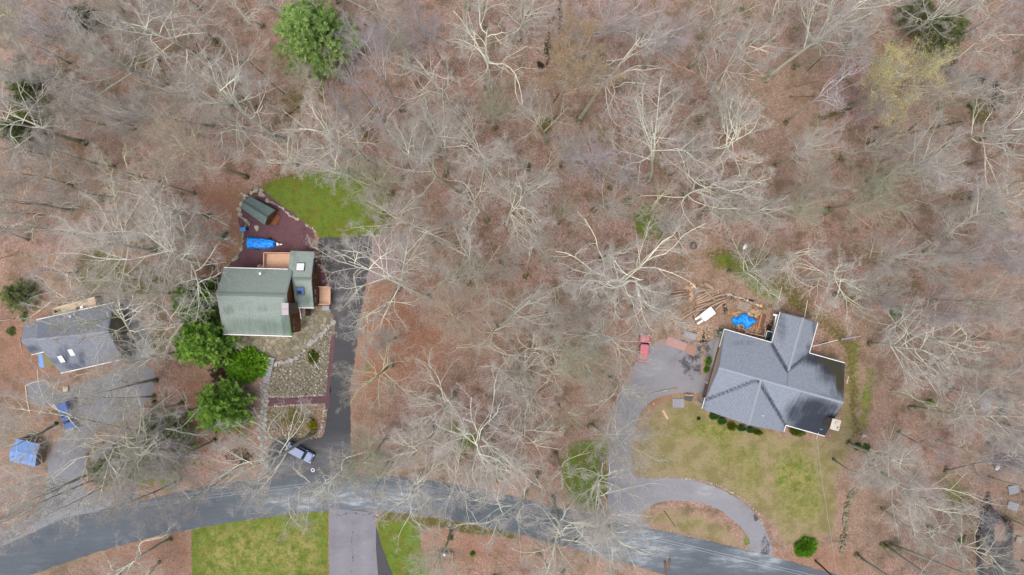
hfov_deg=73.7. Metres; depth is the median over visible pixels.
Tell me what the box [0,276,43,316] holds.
hemlock tree
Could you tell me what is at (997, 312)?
bare tree
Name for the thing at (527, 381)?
bare tree
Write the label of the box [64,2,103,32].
hemlock tree
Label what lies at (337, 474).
bare tree
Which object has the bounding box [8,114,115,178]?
bare tree
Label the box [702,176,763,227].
bare tree
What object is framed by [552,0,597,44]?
bare tree
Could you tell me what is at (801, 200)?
bare tree
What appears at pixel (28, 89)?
hemlock tree
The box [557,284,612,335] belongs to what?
bare tree
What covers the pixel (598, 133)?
bare tree
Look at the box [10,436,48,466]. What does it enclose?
shelter
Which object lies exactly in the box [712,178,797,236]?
bare tree
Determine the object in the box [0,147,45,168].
bare tree
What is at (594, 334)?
bare tree
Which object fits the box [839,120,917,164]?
bare tree
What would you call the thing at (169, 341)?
bare tree
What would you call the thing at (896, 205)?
bare tree
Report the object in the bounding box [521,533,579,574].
bare tree
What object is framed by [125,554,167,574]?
bare tree
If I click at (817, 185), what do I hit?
bare tree
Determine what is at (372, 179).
bare tree
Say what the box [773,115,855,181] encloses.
bare tree
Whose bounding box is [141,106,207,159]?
bare tree
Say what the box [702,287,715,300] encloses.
log
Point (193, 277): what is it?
bare tree
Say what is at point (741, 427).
shrub
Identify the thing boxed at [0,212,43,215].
fallen log
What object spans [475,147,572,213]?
bare tree
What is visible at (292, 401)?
gravel path
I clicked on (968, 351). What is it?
bare tree
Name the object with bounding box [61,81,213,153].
bare tree
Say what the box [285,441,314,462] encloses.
parked car
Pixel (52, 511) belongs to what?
bare tree
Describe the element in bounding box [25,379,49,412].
wood edging
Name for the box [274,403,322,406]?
stone edging
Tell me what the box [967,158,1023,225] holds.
bare tree
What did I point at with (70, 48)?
bare tree
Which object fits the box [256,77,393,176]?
bare tree
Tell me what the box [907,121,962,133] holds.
fallen log
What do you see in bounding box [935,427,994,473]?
bare tree
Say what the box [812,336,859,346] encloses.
clothes line
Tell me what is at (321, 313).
patio
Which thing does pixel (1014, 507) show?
metal sheet
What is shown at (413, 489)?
bare tree
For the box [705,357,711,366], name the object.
shrub
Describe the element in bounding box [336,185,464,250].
bare tree
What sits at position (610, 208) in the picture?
bare tree
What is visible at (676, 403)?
slatted panel
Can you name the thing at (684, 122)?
bare tree
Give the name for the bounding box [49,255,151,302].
bare tree
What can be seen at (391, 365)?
bare tree
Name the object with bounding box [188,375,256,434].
pine tree
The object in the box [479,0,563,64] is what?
bare tree
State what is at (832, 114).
fallen log
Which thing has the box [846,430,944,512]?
bare tree
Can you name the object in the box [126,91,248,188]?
bare tree
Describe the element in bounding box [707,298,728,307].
log
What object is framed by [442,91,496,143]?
bare tree
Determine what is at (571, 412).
bare tree
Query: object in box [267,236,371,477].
driveway
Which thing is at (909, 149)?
bare tree
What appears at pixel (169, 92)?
bare tree
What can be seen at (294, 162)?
bare tree
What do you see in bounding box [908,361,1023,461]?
bare tree
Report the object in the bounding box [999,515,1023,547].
bare tree
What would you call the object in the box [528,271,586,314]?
bare tree
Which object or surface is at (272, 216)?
door
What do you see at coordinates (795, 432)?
shrub
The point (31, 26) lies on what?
bare tree
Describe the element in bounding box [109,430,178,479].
bare tree
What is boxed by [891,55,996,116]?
bare tree
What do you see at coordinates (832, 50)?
bare tree
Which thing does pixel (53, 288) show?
bare tree
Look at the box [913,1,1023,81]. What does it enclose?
bare tree
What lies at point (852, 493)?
stone wall
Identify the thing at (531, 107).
bare tree
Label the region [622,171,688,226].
bare tree
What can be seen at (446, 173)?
bare tree
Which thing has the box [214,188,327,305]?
gravel yard
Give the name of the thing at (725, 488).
stone edging
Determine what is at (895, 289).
bare tree
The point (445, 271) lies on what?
bare tree
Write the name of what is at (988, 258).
bare tree
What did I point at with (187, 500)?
power line
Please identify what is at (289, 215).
stone edging
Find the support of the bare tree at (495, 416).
on the ground at (774, 478)
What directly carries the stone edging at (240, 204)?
on the ground at (774, 478)
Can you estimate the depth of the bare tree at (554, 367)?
107.45 m
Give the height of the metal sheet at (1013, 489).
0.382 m
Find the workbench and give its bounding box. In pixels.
[685,395,692,401]
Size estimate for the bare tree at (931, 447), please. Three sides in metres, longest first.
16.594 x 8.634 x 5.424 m
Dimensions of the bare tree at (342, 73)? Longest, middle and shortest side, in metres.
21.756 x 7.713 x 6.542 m
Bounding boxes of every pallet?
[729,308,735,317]
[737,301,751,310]
[753,316,759,329]
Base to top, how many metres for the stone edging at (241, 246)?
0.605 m
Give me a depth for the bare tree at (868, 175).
102.87 m
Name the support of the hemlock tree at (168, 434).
on the ground at (774, 478)
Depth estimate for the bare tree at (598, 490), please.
102.70 m
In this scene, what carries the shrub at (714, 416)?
on the ground at (774, 478)
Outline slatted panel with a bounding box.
[672,399,683,407]
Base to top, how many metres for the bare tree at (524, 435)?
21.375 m
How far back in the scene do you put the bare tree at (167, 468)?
103.91 m
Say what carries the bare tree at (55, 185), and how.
on the ground at (774, 478)
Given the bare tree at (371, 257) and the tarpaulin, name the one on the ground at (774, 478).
the bare tree at (371, 257)
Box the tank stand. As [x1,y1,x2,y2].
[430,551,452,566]
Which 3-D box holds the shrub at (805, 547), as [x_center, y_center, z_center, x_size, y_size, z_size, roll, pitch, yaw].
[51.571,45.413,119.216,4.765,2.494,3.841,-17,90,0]
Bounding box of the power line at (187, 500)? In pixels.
[2,478,371,523]
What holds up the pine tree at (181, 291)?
on the ground at (774, 478)
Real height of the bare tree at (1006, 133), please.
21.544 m
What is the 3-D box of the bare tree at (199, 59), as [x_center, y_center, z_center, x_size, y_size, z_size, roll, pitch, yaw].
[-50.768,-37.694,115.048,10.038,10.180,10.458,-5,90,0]
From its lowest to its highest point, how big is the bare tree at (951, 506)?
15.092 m
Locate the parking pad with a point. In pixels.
(394, 255)
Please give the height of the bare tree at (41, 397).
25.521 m
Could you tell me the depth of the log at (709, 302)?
119.43 m
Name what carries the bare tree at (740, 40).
on the ground at (774, 478)
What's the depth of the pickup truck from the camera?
118.84 m
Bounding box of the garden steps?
[263,357,274,382]
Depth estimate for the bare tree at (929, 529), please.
104.63 m
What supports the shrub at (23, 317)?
on the ground at (774, 478)
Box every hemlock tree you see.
[0,112,47,156]
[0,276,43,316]
[5,64,76,132]
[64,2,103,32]
[82,439,138,491]
[123,400,203,481]
[890,0,936,32]
[910,7,971,65]
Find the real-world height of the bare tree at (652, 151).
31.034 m
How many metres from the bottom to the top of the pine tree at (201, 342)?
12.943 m
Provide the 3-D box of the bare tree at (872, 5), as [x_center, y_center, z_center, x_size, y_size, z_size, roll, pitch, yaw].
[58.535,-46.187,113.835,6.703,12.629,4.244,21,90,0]
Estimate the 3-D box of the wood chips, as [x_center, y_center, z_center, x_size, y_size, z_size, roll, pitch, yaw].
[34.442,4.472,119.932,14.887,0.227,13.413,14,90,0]
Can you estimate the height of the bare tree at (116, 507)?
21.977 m
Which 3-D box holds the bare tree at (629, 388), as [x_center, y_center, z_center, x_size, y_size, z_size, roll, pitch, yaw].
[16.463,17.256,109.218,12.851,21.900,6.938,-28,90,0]
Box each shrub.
[5,327,15,335]
[19,312,27,321]
[212,363,228,380]
[217,349,233,369]
[225,344,270,383]
[305,419,316,429]
[307,349,318,363]
[525,162,530,171]
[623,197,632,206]
[703,366,708,373]
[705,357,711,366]
[708,412,719,419]
[717,417,726,424]
[727,421,737,430]
[737,424,747,430]
[746,426,755,432]
[753,428,762,434]
[789,427,805,436]
[794,537,818,557]
[862,444,870,452]
[890,309,900,318]
[925,398,934,406]
[966,102,974,109]
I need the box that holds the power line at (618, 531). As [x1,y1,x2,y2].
[387,479,799,574]
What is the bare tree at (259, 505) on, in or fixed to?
on the ground at (774, 478)
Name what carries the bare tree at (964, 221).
on the ground at (774, 478)
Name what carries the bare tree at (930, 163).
on the ground at (774, 478)
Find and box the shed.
[241,196,280,224]
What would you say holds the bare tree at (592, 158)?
on the ground at (774, 478)
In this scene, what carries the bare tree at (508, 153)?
on the ground at (774, 478)
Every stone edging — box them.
[226,222,246,266]
[238,193,250,225]
[267,394,321,397]
[273,203,295,218]
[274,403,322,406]
[317,403,325,436]
[639,388,676,402]
[681,477,763,526]
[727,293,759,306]
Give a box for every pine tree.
[168,278,218,323]
[172,308,243,371]
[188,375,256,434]
[269,0,364,86]
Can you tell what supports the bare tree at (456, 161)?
on the ground at (774, 478)
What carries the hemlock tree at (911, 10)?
on the ground at (774, 478)
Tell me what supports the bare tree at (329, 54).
on the ground at (774, 478)
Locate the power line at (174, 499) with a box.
[3,475,375,520]
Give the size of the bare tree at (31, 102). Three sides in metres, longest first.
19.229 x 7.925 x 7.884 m
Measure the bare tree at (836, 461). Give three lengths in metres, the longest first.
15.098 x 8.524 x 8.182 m
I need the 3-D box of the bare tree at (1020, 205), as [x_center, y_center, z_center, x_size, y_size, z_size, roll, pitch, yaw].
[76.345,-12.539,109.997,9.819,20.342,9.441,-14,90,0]
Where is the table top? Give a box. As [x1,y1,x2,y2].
[683,331,696,339]
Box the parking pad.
[366,236,406,282]
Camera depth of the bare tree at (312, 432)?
100.38 m
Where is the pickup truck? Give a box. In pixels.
[57,400,77,429]
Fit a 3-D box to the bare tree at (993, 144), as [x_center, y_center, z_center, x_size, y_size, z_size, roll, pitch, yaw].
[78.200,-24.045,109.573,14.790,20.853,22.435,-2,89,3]
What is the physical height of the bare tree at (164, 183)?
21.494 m
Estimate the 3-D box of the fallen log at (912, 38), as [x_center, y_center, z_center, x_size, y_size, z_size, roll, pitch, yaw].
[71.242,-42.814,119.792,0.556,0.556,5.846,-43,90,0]
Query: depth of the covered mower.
119.11 m
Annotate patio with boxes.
[227,306,333,357]
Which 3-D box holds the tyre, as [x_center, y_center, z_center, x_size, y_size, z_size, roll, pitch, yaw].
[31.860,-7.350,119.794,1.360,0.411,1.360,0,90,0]
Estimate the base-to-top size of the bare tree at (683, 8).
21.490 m
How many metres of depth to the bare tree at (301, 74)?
110.97 m
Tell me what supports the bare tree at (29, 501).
on the ground at (774, 478)
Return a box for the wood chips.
[665,272,753,349]
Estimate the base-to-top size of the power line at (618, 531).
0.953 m
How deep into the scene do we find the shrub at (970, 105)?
119.78 m
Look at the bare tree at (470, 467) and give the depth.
107.31 m
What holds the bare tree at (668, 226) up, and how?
on the ground at (774, 478)
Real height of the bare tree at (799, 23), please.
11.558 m
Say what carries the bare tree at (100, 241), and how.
on the ground at (774, 478)
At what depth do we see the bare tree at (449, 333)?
102.99 m
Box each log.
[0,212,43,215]
[285,101,304,115]
[695,297,726,307]
[695,301,716,310]
[696,293,715,302]
[696,293,725,304]
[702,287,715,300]
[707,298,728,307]
[817,108,851,120]
[845,206,872,227]
[863,130,908,144]
[906,32,929,55]
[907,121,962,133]
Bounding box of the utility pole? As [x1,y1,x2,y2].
[814,560,831,574]
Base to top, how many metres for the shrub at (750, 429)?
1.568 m
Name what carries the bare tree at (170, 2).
on the ground at (774, 478)
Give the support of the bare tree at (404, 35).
on the ground at (774, 478)
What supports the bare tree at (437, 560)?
on the ground at (774, 478)
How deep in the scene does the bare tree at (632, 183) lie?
104.24 m
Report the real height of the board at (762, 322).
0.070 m
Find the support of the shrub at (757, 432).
on the ground at (774, 478)
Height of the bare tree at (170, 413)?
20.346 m
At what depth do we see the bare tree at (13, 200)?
107.53 m
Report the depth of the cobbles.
119.87 m
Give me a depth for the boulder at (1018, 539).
119.43 m
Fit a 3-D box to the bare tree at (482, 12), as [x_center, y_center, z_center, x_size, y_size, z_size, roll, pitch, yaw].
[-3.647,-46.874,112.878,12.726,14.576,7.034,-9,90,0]
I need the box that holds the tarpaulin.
[731,313,757,328]
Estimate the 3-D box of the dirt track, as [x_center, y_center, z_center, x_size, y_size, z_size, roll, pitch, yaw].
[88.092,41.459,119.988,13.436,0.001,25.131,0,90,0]
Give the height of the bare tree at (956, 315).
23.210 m
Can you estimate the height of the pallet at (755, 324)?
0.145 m
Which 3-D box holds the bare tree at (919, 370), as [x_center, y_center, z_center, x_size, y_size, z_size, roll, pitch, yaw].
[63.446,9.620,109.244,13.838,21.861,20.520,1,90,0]
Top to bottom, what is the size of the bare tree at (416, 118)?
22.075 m
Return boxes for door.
[267,213,275,221]
[710,339,719,364]
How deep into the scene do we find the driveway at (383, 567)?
119.94 m
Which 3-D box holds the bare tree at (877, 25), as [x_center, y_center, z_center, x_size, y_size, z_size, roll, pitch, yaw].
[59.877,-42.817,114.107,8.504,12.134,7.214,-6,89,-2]
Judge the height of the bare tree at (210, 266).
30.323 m
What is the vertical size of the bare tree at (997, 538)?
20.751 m
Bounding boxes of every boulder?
[258,191,265,196]
[1014,535,1023,542]
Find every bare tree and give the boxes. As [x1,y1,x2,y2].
[0,0,54,50]
[0,0,103,60]
[0,19,70,64]
[0,19,94,102]
[0,43,63,91]
[0,46,104,204]
[0,53,22,105]
[0,138,74,197]
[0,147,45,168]
[0,174,73,223]
[0,175,51,250]
[0,200,74,243]
[0,205,39,240]
[0,350,126,455]
[0,405,57,496]
[0,461,89,555]
[0,480,92,552]
[7,0,61,27]
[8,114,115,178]
[15,254,110,327]
[17,372,196,519]
[18,239,78,284]
[20,89,106,139]
[24,178,113,213]
[25,292,158,353]
[26,478,107,541]
[28,183,230,324]
[29,69,135,145]
[29,147,116,212]
[32,217,97,251]
[35,0,111,47]
[39,370,155,423]
[40,333,157,436]
[45,6,168,112]
[45,166,158,308]
[48,21,128,74]
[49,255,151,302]
[53,280,183,369]
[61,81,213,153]
[72,249,196,318]
[73,387,213,504]
[78,0,131,13]
[82,467,179,539]
[83,443,140,509]
[84,520,181,574]
[85,135,161,211]
[86,4,160,61]
[88,0,145,37]
[88,318,175,395]
[89,0,225,106]
[92,167,235,280]
[100,381,184,442]
[108,143,195,211]
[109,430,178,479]
[111,271,204,364]
[122,61,233,133]
[125,380,197,443]
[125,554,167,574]
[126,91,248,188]
[128,433,216,491]
[133,0,222,43]
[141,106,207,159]
[145,452,251,529]
[148,251,226,312]
[168,193,238,262]
[171,23,288,164]
[171,29,232,86]
[183,395,316,517]
[193,95,285,159]
[201,80,243,140]
[214,62,258,107]
[218,0,271,36]
[230,42,285,97]
[237,108,340,180]
[244,453,356,543]
[255,0,300,13]
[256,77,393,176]
[279,0,319,17]
[282,42,329,104]
[295,438,382,518]
[298,125,387,196]
[304,38,345,82]
[305,214,433,337]
[315,105,399,188]
[321,418,393,493]
[322,82,367,135]
[331,5,408,112]
[331,330,422,417]
[332,51,373,108]
[334,288,430,358]
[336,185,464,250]
[339,151,413,217]
[346,81,415,142]
[348,0,380,22]
[348,0,420,55]
[349,447,394,507]
[366,327,416,356]
[368,102,440,160]
[369,412,486,497]
[371,109,462,223]
[372,442,451,554]
[377,15,415,78]
[378,0,450,72]
[379,205,439,307]
[381,31,462,122]
[394,343,487,471]
[397,70,497,183]
[400,506,467,574]
[405,236,485,317]
[411,268,493,346]
[426,425,495,536]
[428,356,553,506]
[431,151,502,247]
[433,90,528,212]
[437,199,467,240]
[437,212,482,284]
[438,0,546,129]
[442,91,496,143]
[443,310,524,365]
[443,456,543,562]
[444,0,475,18]
[447,237,510,319]
[453,0,522,27]
[461,445,517,499]
[468,321,566,376]
[473,341,564,410]
[474,69,523,129]
[474,392,569,482]
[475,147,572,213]
[476,275,572,335]
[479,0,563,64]
[479,244,523,285]
[482,144,568,270]
[485,350,557,455]
[487,383,513,434]
[488,129,524,169]
[501,212,554,277]
[503,76,579,151]
[503,487,636,574]
[512,296,586,342]
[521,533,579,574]
[525,227,588,273]
[525,338,583,398]
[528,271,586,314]
[532,396,588,431]
[532,440,602,508]
[534,1,624,120]
[539,299,660,416]
[540,202,726,340]
[543,121,592,181]
[546,188,584,235]
[546,500,669,574]
[549,0,672,54]
[549,320,630,403]
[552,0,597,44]
[552,12,674,132]
[557,119,620,190]
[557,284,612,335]
[558,237,668,300]
[565,450,676,547]
[567,154,640,237]
[577,42,602,83]
[582,113,616,148]
[583,376,656,422]
[585,390,674,486]
[587,146,658,201]
[603,64,723,192]
[608,0,708,69]
[608,266,696,343]
[612,59,668,118]
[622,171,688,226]
[624,134,776,248]
[646,201,710,265]
[655,72,694,113]
[660,0,720,56]
[661,68,777,188]
[661,126,717,192]
[667,99,708,142]
[677,122,721,153]
[687,2,773,89]
[696,0,770,40]
[698,85,746,132]
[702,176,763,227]
[706,2,800,106]
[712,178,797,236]
[718,100,770,140]
[720,226,796,309]
[734,163,777,200]
[748,0,806,43]
[761,235,832,292]
[762,0,920,82]
[765,171,842,237]
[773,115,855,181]
[776,150,855,213]
[778,247,883,335]
[784,52,874,123]
[792,4,889,68]
[793,0,841,47]
[827,169,921,236]
[830,149,925,213]
[832,263,911,323]
[832,450,889,499]
[835,80,904,131]
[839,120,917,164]
[843,214,948,284]
[845,10,898,49]
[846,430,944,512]
[847,35,965,137]
[851,0,889,21]
[854,417,1022,548]
[854,543,956,574]
[857,300,932,361]
[865,95,989,193]
[866,285,981,411]
[875,94,946,141]
[879,128,938,171]
[879,542,927,573]
[880,507,969,572]
[885,282,989,338]
[885,541,1023,574]
[886,377,972,434]
[891,0,989,43]
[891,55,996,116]
[892,236,989,297]
[897,426,964,468]
[899,167,964,214]
[904,137,957,164]
[905,295,1014,391]
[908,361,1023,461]
[910,481,992,529]
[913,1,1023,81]
[914,511,1023,574]
[922,169,1022,258]
[927,253,1023,334]
[931,60,1023,139]
[931,205,1023,279]
[935,347,1023,412]
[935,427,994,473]
[942,64,1023,201]
[942,177,1023,233]
[943,0,1023,46]
[944,426,1023,499]
[949,374,1023,432]
[960,0,1007,27]
[966,112,1023,184]
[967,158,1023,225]
[968,238,1023,291]
[972,328,1023,363]
[979,114,1023,140]
[984,80,1023,110]
[984,555,1023,574]
[986,441,1023,488]
[988,472,1023,487]
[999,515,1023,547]
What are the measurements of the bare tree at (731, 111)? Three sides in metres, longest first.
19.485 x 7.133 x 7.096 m
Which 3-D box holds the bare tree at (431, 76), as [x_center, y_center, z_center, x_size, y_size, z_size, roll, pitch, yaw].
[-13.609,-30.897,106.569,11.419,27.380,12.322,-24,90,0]
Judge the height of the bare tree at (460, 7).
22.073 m
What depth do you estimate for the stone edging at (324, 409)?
119.83 m
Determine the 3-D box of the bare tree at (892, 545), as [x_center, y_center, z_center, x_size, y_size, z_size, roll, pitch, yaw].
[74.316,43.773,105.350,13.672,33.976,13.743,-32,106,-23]
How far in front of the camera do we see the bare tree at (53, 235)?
109.54 m
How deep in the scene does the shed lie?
117.33 m
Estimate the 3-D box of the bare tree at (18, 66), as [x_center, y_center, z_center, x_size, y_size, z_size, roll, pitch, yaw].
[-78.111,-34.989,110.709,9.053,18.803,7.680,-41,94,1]
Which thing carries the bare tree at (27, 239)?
on the ground at (774, 478)
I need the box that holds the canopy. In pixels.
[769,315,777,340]
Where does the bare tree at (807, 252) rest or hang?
on the ground at (774, 478)
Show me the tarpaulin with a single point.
(745, 320)
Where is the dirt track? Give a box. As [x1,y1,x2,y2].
[976,452,1023,574]
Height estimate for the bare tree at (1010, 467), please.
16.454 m
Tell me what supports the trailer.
on the ground at (774, 478)
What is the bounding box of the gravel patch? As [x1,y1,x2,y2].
[106,300,155,362]
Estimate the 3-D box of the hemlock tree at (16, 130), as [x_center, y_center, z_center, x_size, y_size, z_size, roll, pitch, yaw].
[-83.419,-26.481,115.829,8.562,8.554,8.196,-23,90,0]
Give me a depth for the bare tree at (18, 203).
111.87 m
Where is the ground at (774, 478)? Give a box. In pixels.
[0,0,1023,574]
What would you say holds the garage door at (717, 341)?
in the house at (783, 378)
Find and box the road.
[0,474,836,574]
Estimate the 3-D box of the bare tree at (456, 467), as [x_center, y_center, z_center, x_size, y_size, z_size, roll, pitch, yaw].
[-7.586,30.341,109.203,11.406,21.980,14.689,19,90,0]
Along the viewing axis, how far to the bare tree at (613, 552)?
105.13 m
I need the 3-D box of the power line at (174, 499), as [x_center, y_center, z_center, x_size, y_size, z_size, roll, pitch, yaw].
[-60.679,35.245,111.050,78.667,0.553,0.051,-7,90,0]
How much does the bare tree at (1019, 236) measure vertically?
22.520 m
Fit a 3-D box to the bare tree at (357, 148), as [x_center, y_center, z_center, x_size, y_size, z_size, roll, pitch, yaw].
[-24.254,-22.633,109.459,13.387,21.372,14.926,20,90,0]
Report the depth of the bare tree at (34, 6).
111.82 m
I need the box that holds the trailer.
[695,307,715,323]
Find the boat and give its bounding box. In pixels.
[246,237,281,249]
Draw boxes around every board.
[756,314,762,332]
[759,314,765,332]
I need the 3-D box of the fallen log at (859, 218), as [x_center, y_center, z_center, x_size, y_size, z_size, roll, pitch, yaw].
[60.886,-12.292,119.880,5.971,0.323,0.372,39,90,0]
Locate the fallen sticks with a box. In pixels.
[0,0,1023,574]
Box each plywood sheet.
[665,336,687,350]
[684,344,696,355]
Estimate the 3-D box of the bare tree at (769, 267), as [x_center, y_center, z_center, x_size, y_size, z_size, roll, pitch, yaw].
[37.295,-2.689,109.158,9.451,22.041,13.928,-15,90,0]
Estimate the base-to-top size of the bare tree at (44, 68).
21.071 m
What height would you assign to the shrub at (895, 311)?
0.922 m
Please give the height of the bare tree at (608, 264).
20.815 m
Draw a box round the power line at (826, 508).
[817,444,837,573]
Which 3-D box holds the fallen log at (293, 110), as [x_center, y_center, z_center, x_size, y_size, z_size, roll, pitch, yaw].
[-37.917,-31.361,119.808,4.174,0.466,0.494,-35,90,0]
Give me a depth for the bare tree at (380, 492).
106.33 m
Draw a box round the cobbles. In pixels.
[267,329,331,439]
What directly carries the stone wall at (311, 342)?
on the ground at (774, 478)
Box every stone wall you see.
[274,319,336,366]
[839,487,858,553]
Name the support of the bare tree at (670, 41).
on the ground at (774, 478)
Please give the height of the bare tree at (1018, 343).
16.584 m
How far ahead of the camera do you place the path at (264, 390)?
119.91 m
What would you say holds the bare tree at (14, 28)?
on the ground at (774, 478)
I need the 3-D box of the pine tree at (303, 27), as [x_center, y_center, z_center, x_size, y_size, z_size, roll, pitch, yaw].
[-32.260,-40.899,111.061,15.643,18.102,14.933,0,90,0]
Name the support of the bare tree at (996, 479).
on the ground at (774, 478)
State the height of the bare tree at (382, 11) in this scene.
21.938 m
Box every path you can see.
[256,381,271,476]
[264,396,329,405]
[326,335,334,408]
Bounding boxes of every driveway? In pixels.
[0,363,154,545]
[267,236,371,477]
[329,508,377,574]
[376,528,391,574]
[607,337,772,556]
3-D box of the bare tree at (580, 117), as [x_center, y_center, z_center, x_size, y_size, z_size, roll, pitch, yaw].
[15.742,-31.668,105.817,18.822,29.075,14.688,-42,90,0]
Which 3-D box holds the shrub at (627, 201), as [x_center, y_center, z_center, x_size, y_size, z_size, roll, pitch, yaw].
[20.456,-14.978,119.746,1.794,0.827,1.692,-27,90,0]
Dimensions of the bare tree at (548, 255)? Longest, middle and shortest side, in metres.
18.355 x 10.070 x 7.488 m
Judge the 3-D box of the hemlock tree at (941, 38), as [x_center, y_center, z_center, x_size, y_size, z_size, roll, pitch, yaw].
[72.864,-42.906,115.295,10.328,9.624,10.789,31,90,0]
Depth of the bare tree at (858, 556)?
105.33 m
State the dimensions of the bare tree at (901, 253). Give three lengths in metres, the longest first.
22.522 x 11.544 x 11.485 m
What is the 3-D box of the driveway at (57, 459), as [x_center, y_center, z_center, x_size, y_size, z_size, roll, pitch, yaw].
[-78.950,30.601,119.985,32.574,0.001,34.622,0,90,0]
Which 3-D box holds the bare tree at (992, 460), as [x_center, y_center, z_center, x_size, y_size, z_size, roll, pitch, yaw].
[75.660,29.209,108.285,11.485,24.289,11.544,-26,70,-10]
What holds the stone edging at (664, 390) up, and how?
on the ground at (774, 478)
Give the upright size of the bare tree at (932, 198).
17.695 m
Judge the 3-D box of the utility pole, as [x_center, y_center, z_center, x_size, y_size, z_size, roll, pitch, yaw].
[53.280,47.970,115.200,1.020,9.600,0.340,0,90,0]
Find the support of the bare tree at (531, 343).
on the ground at (774, 478)
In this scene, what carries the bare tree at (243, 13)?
on the ground at (774, 478)
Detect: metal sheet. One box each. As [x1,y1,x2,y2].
[1007,501,1018,510]
[1008,485,1018,494]
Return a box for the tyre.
[690,242,696,248]
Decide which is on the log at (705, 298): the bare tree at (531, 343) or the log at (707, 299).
the log at (707, 299)
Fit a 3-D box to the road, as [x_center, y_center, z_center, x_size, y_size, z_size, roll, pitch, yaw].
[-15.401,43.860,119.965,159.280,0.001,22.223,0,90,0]
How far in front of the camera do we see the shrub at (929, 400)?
119.65 m
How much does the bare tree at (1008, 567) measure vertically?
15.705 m
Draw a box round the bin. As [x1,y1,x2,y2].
[240,227,247,231]
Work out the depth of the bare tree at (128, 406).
105.74 m
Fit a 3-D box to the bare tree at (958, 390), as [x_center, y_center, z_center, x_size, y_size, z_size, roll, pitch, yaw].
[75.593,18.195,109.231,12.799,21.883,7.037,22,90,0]
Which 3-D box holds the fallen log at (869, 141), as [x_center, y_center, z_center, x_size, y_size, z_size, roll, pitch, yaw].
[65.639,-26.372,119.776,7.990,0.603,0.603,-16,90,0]
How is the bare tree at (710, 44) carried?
on the ground at (774, 478)
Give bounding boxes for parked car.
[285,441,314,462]
[637,334,650,362]
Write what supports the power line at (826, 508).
attached to the utility pole
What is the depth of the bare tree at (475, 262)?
103.38 m
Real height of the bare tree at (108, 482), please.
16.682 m
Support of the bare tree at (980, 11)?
on the ground at (774, 478)
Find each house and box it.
[21,296,131,373]
[216,251,332,336]
[698,312,844,438]
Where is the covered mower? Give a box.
[764,331,771,339]
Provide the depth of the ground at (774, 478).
120.00 m
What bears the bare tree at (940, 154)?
on the ground at (774, 478)
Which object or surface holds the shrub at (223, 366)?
on the ground at (774, 478)
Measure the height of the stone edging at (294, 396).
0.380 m
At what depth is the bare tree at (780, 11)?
104.44 m
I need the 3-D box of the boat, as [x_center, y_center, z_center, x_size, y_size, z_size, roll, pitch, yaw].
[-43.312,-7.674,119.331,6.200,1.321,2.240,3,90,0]
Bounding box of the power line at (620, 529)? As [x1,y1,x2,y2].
[393,478,810,574]
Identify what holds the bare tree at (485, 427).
on the ground at (774, 478)
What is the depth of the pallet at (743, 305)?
119.75 m
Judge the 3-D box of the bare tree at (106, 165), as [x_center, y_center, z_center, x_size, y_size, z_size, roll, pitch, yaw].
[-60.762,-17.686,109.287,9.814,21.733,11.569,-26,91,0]
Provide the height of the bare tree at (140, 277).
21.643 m
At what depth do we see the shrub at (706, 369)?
119.36 m
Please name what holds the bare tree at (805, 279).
on the ground at (774, 478)
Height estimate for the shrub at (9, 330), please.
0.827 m
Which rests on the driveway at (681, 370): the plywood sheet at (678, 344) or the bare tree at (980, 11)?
the plywood sheet at (678, 344)
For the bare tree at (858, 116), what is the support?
on the ground at (774, 478)
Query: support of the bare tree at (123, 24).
on the ground at (774, 478)
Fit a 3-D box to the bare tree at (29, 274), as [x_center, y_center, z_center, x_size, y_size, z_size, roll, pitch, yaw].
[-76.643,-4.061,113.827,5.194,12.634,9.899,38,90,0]
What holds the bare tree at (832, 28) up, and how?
on the ground at (774, 478)
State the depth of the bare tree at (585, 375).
97.11 m
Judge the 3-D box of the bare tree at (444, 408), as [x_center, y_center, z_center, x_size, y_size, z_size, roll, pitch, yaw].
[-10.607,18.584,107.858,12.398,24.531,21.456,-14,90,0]
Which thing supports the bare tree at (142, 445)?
on the ground at (774, 478)
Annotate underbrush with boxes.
[0,0,1023,574]
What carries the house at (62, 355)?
on the ground at (774, 478)
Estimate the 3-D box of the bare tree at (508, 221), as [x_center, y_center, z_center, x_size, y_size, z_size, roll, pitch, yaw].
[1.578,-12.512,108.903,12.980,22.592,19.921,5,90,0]
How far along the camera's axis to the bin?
118.96 m
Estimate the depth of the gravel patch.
119.99 m
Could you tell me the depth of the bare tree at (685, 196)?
104.64 m
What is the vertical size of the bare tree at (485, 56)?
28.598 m
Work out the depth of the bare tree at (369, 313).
99.40 m
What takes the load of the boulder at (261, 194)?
on the gravel yard at (287, 232)
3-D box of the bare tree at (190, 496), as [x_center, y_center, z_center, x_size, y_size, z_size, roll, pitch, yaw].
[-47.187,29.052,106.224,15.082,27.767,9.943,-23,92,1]
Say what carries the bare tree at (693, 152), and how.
on the ground at (774, 478)

